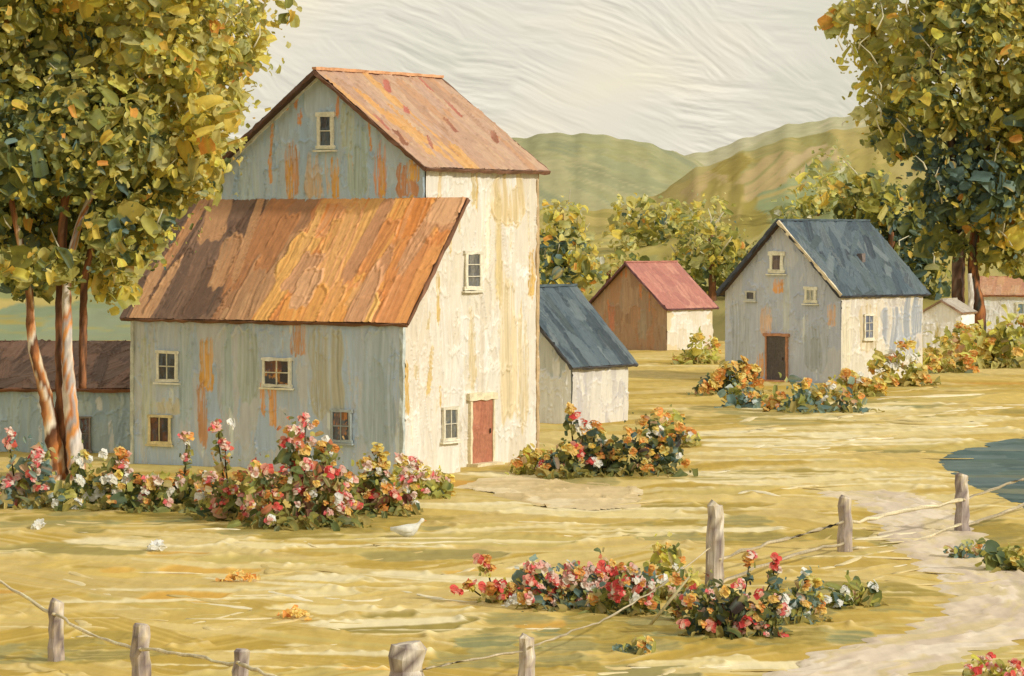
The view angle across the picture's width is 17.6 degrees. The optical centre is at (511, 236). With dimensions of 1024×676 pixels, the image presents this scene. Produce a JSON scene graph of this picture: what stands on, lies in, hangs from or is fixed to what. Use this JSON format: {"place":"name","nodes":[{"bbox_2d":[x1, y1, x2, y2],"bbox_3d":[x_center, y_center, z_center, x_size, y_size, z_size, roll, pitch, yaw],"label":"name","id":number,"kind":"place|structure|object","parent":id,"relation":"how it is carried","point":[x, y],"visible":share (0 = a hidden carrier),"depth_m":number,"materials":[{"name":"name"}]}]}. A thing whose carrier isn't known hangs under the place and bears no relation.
{"place":"outdoors","nodes":[
{"label":"outdoors","id":0,"kind":"place"},
{"bbox_2d":[192,132,703,210],"bbox_3d":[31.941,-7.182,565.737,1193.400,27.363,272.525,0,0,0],"label":"wooded hill","id":1,"kind":"structure","parent":0,"point":[592,172],"depth_m":522.79,"materials":[{"name":"green plant"}]},
{"bbox_2d":[0,121,1017,340],"bbox_3d":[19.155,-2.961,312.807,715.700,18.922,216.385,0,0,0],"label":"field hill","id":2,"kind":"structure","parent":0,"point":[749,183],"depth_m":269.53,"materials":[{"name":"green plant"}]},
{"bbox_2d":[588,245,649,289],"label":"tree","id":3,"kind":"object","parent":2,"relation":"on","point":[618,254],"visible":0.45,"depth_m":224.63,"materials":[{"name":"green plant"}]},
{"bbox_2d":[658,190,756,300],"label":"tree","id":4,"kind":"object","parent":2,"relation":"on","point":[712,266],"visible":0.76,"depth_m":220.57,"materials":[{"name":"green plant"}]},
{"bbox_2d":[769,139,854,219],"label":"tree","id":5,"kind":"object","parent":2,"relation":"on","point":[807,206],"visible":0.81,"depth_m":251.82,"materials":[{"name":"green plant"}]},
{"bbox_2d":[817,162,951,299],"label":"tree","id":6,"kind":"object","parent":2,"relation":"on","point":[878,211],"visible":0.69,"depth_m":217.73,"materials":[{"name":"green plant"}]},
{"bbox_2d":[0,340,1023,675],"bbox_3d":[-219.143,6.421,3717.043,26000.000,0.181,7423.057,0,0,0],"label":"ground","id":7,"kind":"structure","parent":0,"point":[40,562],"depth_m":66.66,"materials":[{"name":"yellow plant"}]},
{"bbox_2d":[0,426,57,509],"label":"flower bush","id":8,"kind":"object","parent":7,"relation":"on","point":[30,484],"visible":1,"depth_m":79.23,"materials":[{"name":"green plant"}]},
{"bbox_2d":[31,518,45,529],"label":"flower patch","id":9,"kind":"object","parent":7,"relation":"on","point":[38,524],"visible":1,"depth_m":73.10,"materials":[{"name":"white plant"}]},
{"bbox_2d":[0,339,130,452],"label":"outbuilding","id":10,"kind":"structure","parent":7,"relation":"on","point":[103,397],"depth_m":99.14,"materials":[{"name":"paint"}]},
{"bbox_2d":[79,416,92,452],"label":"window","id":11,"kind":"structure","parent":10,"relation":"in","point":[84,421],"depth_m":98.91,"materials":[{"name":"paint"}]},
{"bbox_2d":[49,440,125,511],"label":"flower bush","id":12,"kind":"object","parent":7,"relation":"on","point":[90,486],"visible":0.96,"depth_m":78.48,"materials":[{"name":"green plant"}]},
{"bbox_2d":[98,446,164,513],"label":"flower bush","id":13,"kind":"object","parent":7,"relation":"on","point":[131,499],"visible":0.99,"depth_m":78.06,"materials":[{"name":"green plant"}]},
{"bbox_2d":[0,580,276,675],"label":"rope fence","id":14,"kind":"object","parent":7,"relation":"on","point":[139,655],"visible":1,"depth_m":46.94,"materials":[{"name":"grey wood"}]},
{"bbox_2d":[0,0,301,479],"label":"tree","id":15,"kind":"object","parent":7,"relation":"on","point":[103,155],"visible":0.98,"depth_m":86.91,"materials":[{"name":"green plant"}]},
{"bbox_2d":[146,538,166,550],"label":"flower patch","id":16,"kind":"object","parent":7,"relation":"on","point":[157,544],"visible":1,"depth_m":68.03,"materials":[{"name":"white plant"}]},
{"bbox_2d":[142,430,213,512],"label":"flower bush","id":17,"kind":"object","parent":7,"relation":"on","point":[180,491],"visible":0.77,"depth_m":77.80,"materials":[{"name":"green plant"}]},
{"bbox_2d":[184,418,279,521],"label":"flower bush","id":18,"kind":"object","parent":7,"relation":"on","point":[224,502],"visible":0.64,"depth_m":75.48,"materials":[{"name":"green plant"}]},
{"bbox_2d":[215,569,260,581],"bbox_3d":[-5.147,6.366,62.005,0.708,0.247,0.978,0,0,37],"label":"flower patch","id":19,"kind":"object","parent":7,"relation":"on","point":[238,574],"visible":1,"depth_m":61.94,"materials":[{"name":"orange plant"}]},
{"bbox_2d":[277,605,311,619],"bbox_3d":[-3.670,6.380,56.080,0.619,0.221,0.948,0,0,0],"label":"flower patch","id":20,"kind":"object","parent":7,"relation":"on","point":[294,610],"visible":1,"depth_m":55.93,"materials":[{"name":"orange plant"}]},
{"bbox_2d":[227,412,372,530],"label":"flower bush","id":21,"kind":"object","parent":7,"relation":"on","point":[322,496],"visible":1,"depth_m":73.77,"materials":[{"name":"pink plant"}]},
{"bbox_2d":[119,67,550,476],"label":"barn","id":22,"kind":"structure","parent":7,"relation":"on","point":[358,270],"depth_m":92.88,"materials":[{"name":"paint"}]},
{"bbox_2d":[145,414,172,446],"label":"window","id":23,"kind":"structure","parent":22,"relation":"in","point":[159,426],"depth_m":93.55,"materials":[{"name":"paint"}]},
{"bbox_2d":[153,350,180,384],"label":"window","id":24,"kind":"structure","parent":22,"relation":"in","point":[166,361],"depth_m":93.39,"materials":[{"name":"paint"}]},
{"bbox_2d":[259,357,293,389],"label":"window","id":25,"kind":"structure","parent":22,"relation":"in","point":[276,372],"depth_m":91.10,"materials":[{"name":"paint"}]},
{"bbox_2d":[313,112,337,151],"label":"window","id":26,"kind":"structure","parent":22,"relation":"in","point":[325,120],"depth_m":93.42,"materials":[{"name":"paint"}]},
{"bbox_2d":[329,408,353,444],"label":"window","id":27,"kind":"structure","parent":22,"relation":"in","point":[340,419],"depth_m":89.82,"materials":[{"name":"paint"}]},
{"bbox_2d":[440,406,461,443],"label":"window","id":28,"kind":"structure","parent":22,"relation":"in","point":[450,415],"depth_m":90.32,"materials":[{"name":"paint"}]},
{"bbox_2d":[462,250,485,292],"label":"window","id":29,"kind":"structure","parent":22,"relation":"in","point":[473,260],"depth_m":93.26,"materials":[{"name":"paint"}]},
{"bbox_2d":[466,392,504,466],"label":"door","id":30,"kind":"structure","parent":22,"relation":"in","point":[481,406],"depth_m":93.53,"materials":[{"name":"paint"}]},
{"bbox_2d":[342,442,423,518],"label":"flower bush","id":31,"kind":"object","parent":7,"relation":"on","point":[395,501],"visible":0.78,"depth_m":76.90,"materials":[{"name":"green plant"}]},
{"bbox_2d":[390,518,425,536],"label":"white bird","id":32,"kind":"object","parent":7,"relation":"on","point":[407,530],"visible":1,"depth_m":71.14},
{"bbox_2d":[391,452,456,499],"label":"flower bush","id":33,"kind":"object","parent":7,"relation":"on","point":[438,483],"visible":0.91,"depth_m":81.74,"materials":[{"name":"green plant"}]},
{"bbox_2d":[450,553,533,602],"bbox_3d":[-0.283,6.043,58.560,1.570,0.898,0.857,0,0,-42],"label":"flower bush","id":34,"kind":"object","parent":7,"relation":"on","point":[494,591],"visible":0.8,"depth_m":58.42,"materials":[{"name":"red plant"}]},
{"bbox_2d":[501,593,520,606],"bbox_3d":[0.050,6.383,58.281,0.555,0.214,1.216,0,0,0],"label":"flower patch","id":35,"kind":"object","parent":7,"relation":"on","point":[512,599],"visible":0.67,"depth_m":57.94,"materials":[{"name":"white plant"}]},
{"bbox_2d":[505,443,554,474],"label":"flower bush","id":36,"kind":"object","parent":7,"relation":"on","point":[530,455],"visible":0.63,"depth_m":90.39,"materials":[{"name":"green plant"}]},
{"bbox_2d":[504,560,567,602],"bbox_3d":[0.403,6.137,58.625,1.237,0.785,1.107,0,0,-12],"label":"flower bush","id":37,"kind":"object","parent":7,"relation":"on","point":[511,584],"visible":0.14,"depth_m":58.70,"materials":[{"name":"red plant"}]},
{"bbox_2d":[457,476,642,510],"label":"dirt yard","id":38,"kind":"structure","parent":7,"relation":"on","point":[555,493],"depth_m":83.68,"materials":[{"name":"beige soil"}]},
{"bbox_2d":[511,554,622,611],"bbox_3d":[0.991,6.019,57.649,2.005,1.000,1.456,0,0,-15],"label":"flower bush","id":39,"kind":"object","parent":7,"relation":"on","point":[547,593],"visible":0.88,"depth_m":57.55,"materials":[{"name":"pink plant"}]},
{"bbox_2d":[539,189,606,294],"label":"tree","id":40,"kind":"object","parent":7,"relation":"on","point":[559,259],"visible":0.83,"depth_m":166.38,"materials":[{"name":"green plant"}]},
{"bbox_2d":[535,402,630,478],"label":"flower bush","id":41,"kind":"object","parent":7,"relation":"on","point":[585,447],"visible":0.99,"depth_m":89.18,"materials":[{"name":"green plant"}]},
{"bbox_2d":[539,284,637,424],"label":"shed","id":42,"kind":"structure","parent":7,"relation":"on","point":[586,358],"depth_m":114.87,"materials":[{"name":"paint"}]},
{"bbox_2d":[579,547,627,601],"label":"flower bush","id":43,"kind":"object","parent":7,"relation":"on","point":[611,570],"visible":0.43,"depth_m":58.24,"materials":[{"name":"pink plant"}]},
{"bbox_2d":[578,560,670,616],"bbox_3d":[1.946,6.023,56.797,1.721,0.934,1.292,0,0,-2],"label":"flower bush","id":44,"kind":"object","parent":7,"relation":"on","point":[637,583],"visible":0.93,"depth_m":56.70,"materials":[{"name":"multicoloured plant"}]},
{"bbox_2d":[610,635,655,654],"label":"flower bush","id":45,"kind":"object","parent":7,"relation":"on","point":[645,645],"visible":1,"depth_m":51.42,"materials":[{"name":"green plant"}]},
{"bbox_2d":[598,193,688,252],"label":"tree","id":46,"kind":"object","parent":7,"relation":"on","point":[649,219],"visible":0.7,"depth_m":259.41,"materials":[{"name":"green plant"}]},
{"bbox_2d":[589,407,697,477],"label":"flower bush","id":47,"kind":"object","parent":7,"relation":"on","point":[645,448],"visible":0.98,"depth_m":89.72,"materials":[{"name":"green plant"}]},
{"bbox_2d":[589,260,718,350],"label":"hut","id":48,"kind":"object","parent":7,"relation":"on","point":[656,305],"visible":0.94,"depth_m":188.78,"materials":[{"name":"paint"}]},
{"bbox_2d":[649,576,689,624],"bbox_3d":[2.590,6.067,54.871,0.740,0.898,0.064,0,0,16],"label":"bare stick","id":49,"kind":"object","parent":7,"relation":"on","point":[655,618],"visible":1,"depth_m":54.85,"materials":[{"name":"brown wood"}]},
{"bbox_2d":[646,404,701,447],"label":"flower bush","id":50,"kind":"object","parent":7,"relation":"on","point":[690,437],"visible":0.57,"depth_m":101.67,"materials":[{"name":"yellow plant"}]},
{"bbox_2d":[650,531,700,601],"bbox_3d":[2.983,5.912,59.345,1.115,1.164,1.742,0,0,0],"label":"flower bush","id":51,"kind":"object","parent":7,"relation":"on","point":[668,555],"visible":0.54,"depth_m":59.34,"materials":[{"name":"yellow plant"}]},
{"bbox_2d":[665,569,715,621],"bbox_3d":[3.233,6.038,55.433,1.546,0.927,1.009,0,0,17],"label":"flower bush","id":52,"kind":"object","parent":7,"relation":"on","point":[676,600],"visible":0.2,"depth_m":55.67,"materials":[{"name":"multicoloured plant"}]},
{"bbox_2d":[670,326,724,364],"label":"flower bush","id":53,"kind":"object","parent":7,"relation":"on","point":[695,355],"visible":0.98,"depth_m":167.51,"materials":[{"name":"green plant"}]},
{"bbox_2d":[388,472,1023,675],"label":"post fence","id":54,"kind":"object","parent":7,"relation":"on","point":[406,658],"visible":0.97,"depth_m":60.66,"materials":[{"name":"grey wood"}]},
{"bbox_2d":[687,355,771,395],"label":"flower bush","id":55,"kind":"object","parent":7,"relation":"on","point":[720,377],"visible":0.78,"depth_m":134.49,"materials":[{"name":"orange plant"}]},
{"bbox_2d":[672,549,795,639],"bbox_3d":[3.621,5.787,53.692,1.907,1.420,1.531,0,0,-27],"label":"flower bush","id":56,"kind":"object","parent":7,"relation":"on","point":[728,612],"visible":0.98,"depth_m":53.43,"materials":[{"name":"green plant"}]},
{"bbox_2d":[714,382,814,408],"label":"flower bush","id":57,"kind":"object","parent":7,"relation":"on","point":[740,396],"visible":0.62,"depth_m":125.15,"materials":[{"name":"green plant"}]},
{"bbox_2d":[762,565,831,625],"bbox_3d":[4.788,6.017,55.558,1.296,0.946,1.305,0,0,-9],"label":"flower bush","id":58,"kind":"object","parent":7,"relation":"on","point":[807,593],"visible":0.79,"depth_m":55.45,"materials":[{"name":"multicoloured plant"}]},
{"bbox_2d":[754,372,884,413],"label":"flower bush","id":59,"kind":"object","parent":7,"relation":"on","point":[805,400],"visible":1,"depth_m":121.92,"materials":[{"name":"green plant"}]},
{"bbox_2d":[716,219,930,382],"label":"house","id":60,"kind":"structure","parent":7,"relation":"on","point":[818,300],"depth_m":147.48,"materials":[{"name":"paint"}]},
{"bbox_2d":[743,291,756,301],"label":"window","id":61,"kind":"structure","parent":60,"relation":"in","point":[750,296],"depth_m":148.26,"materials":[{"name":"paint"}]},
{"bbox_2d":[765,251,786,274],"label":"window","id":62,"kind":"structure","parent":60,"relation":"in","point":[775,257],"depth_m":147.36,"materials":[{"name":"paint"}]},
{"bbox_2d":[763,333,789,381],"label":"door","id":63,"kind":"structure","parent":60,"relation":"in","point":[776,348],"depth_m":147.36,"materials":[{"name":"paint"}]},
{"bbox_2d":[801,286,818,304],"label":"window","id":64,"kind":"structure","parent":60,"relation":"in","point":[810,293],"depth_m":146.18,"materials":[{"name":"paint"}]},
{"bbox_2d":[863,314,875,340],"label":"window","id":65,"kind":"structure","parent":60,"relation":"in","point":[868,318],"depth_m":146.75,"materials":[{"name":"paint"}]},
{"bbox_2d":[821,570,888,608],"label":"flower bush","id":66,"kind":"object","parent":7,"relation":"on","point":[844,595],"visible":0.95,"depth_m":57.58,"materials":[{"name":"green plant"}]},
{"bbox_2d":[827,368,887,396],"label":"flower bush","id":67,"kind":"object","parent":7,"relation":"on","point":[875,386],"visible":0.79,"depth_m":134.52,"materials":[{"name":"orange plant"}]},
{"bbox_2d":[867,337,940,386],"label":"flower bush","id":68,"kind":"object","parent":7,"relation":"on","point":[916,374],"visible":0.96,"depth_m":143.22,"materials":[{"name":"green plant"}]},
{"bbox_2d":[814,0,1023,330],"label":"tree","id":69,"kind":"object","parent":7,"relation":"on","point":[984,212],"visible":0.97,"depth_m":196.94,"materials":[{"name":"green plant"}]},
{"bbox_2d":[922,298,977,347],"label":"shed","id":70,"kind":"structure","parent":7,"relation":"on","point":[940,315],"depth_m":191.80,"materials":[{"name":"paint"}]},
{"bbox_2d":[922,352,979,373],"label":"flower bush","id":71,"kind":"object","parent":7,"relation":"on","point":[935,364],"visible":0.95,"depth_m":156.77,"materials":[{"name":"yellow plant"}]},
{"bbox_2d":[923,318,1003,360],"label":"flower bush","id":72,"kind":"object","parent":7,"relation":"on","point":[945,344],"visible":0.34,"depth_m":171.28,"materials":[{"name":"yellow plant"}]},
{"bbox_2d":[943,538,986,557],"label":"flower bush","id":73,"kind":"object","parent":7,"relation":"on","point":[964,548],"visible":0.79,"depth_m":66.67,"materials":[{"name":"green plant"}]},
{"bbox_2d":[951,304,1023,368],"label":"flower bush","id":74,"kind":"object","parent":7,"relation":"on","point":[994,344],"visible":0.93,"depth_m":162.96,"materials":[{"name":"green plant"}]},
{"bbox_2d":[960,652,1023,675],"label":"flower bush","id":75,"kind":"object","parent":7,"relation":"on","point":[998,667],"visible":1,"depth_m":48.31,"materials":[{"name":"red plant"}]},
{"bbox_2d":[975,537,1023,572],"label":"flower bush","id":76,"kind":"object","parent":7,"relation":"on","point":[997,557],"visible":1,"depth_m":64.09,"materials":[{"name":"green plant"}]},
{"bbox_2d":[980,276,1023,339],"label":"cottage","id":77,"kind":"structure","parent":7,"relation":"on","point":[998,292],"depth_m":205.66,"materials":[{"name":"paint"}]},
{"bbox_2d":[1015,302,1023,316],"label":"window","id":78,"kind":"structure","parent":77,"relation":"in","point":[1020,305],"depth_m":205.24,"materials":[{"name":"paint"}]},
{"bbox_2d":[37,0,1008,154],"label":"sky","id":79,"kind":"structure","parent":0,"point":[685,77],"materials":[{"name":"white paint"}]},
{"bbox_2d":[684,108,917,165],"bbox_3d":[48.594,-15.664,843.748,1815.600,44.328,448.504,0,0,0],"label":"hill","id":80,"kind":"structure","parent":0,"point":[709,158],"depth_m":822.07,"materials":[{"name":"green plant"}]},
{"bbox_2d":[762,489,1023,675],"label":"path","id":81,"kind":"structure","parent":0,"point":[988,616],"depth_m":57.21,"materials":[{"name":"beige soil"}]},
{"bbox_2d":[939,438,1023,507],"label":"pond","id":82,"kind":"structure","parent":0,"point":[996,464],"depth_m":93.46,"materials":[{"name":"liquid"}]}
]}

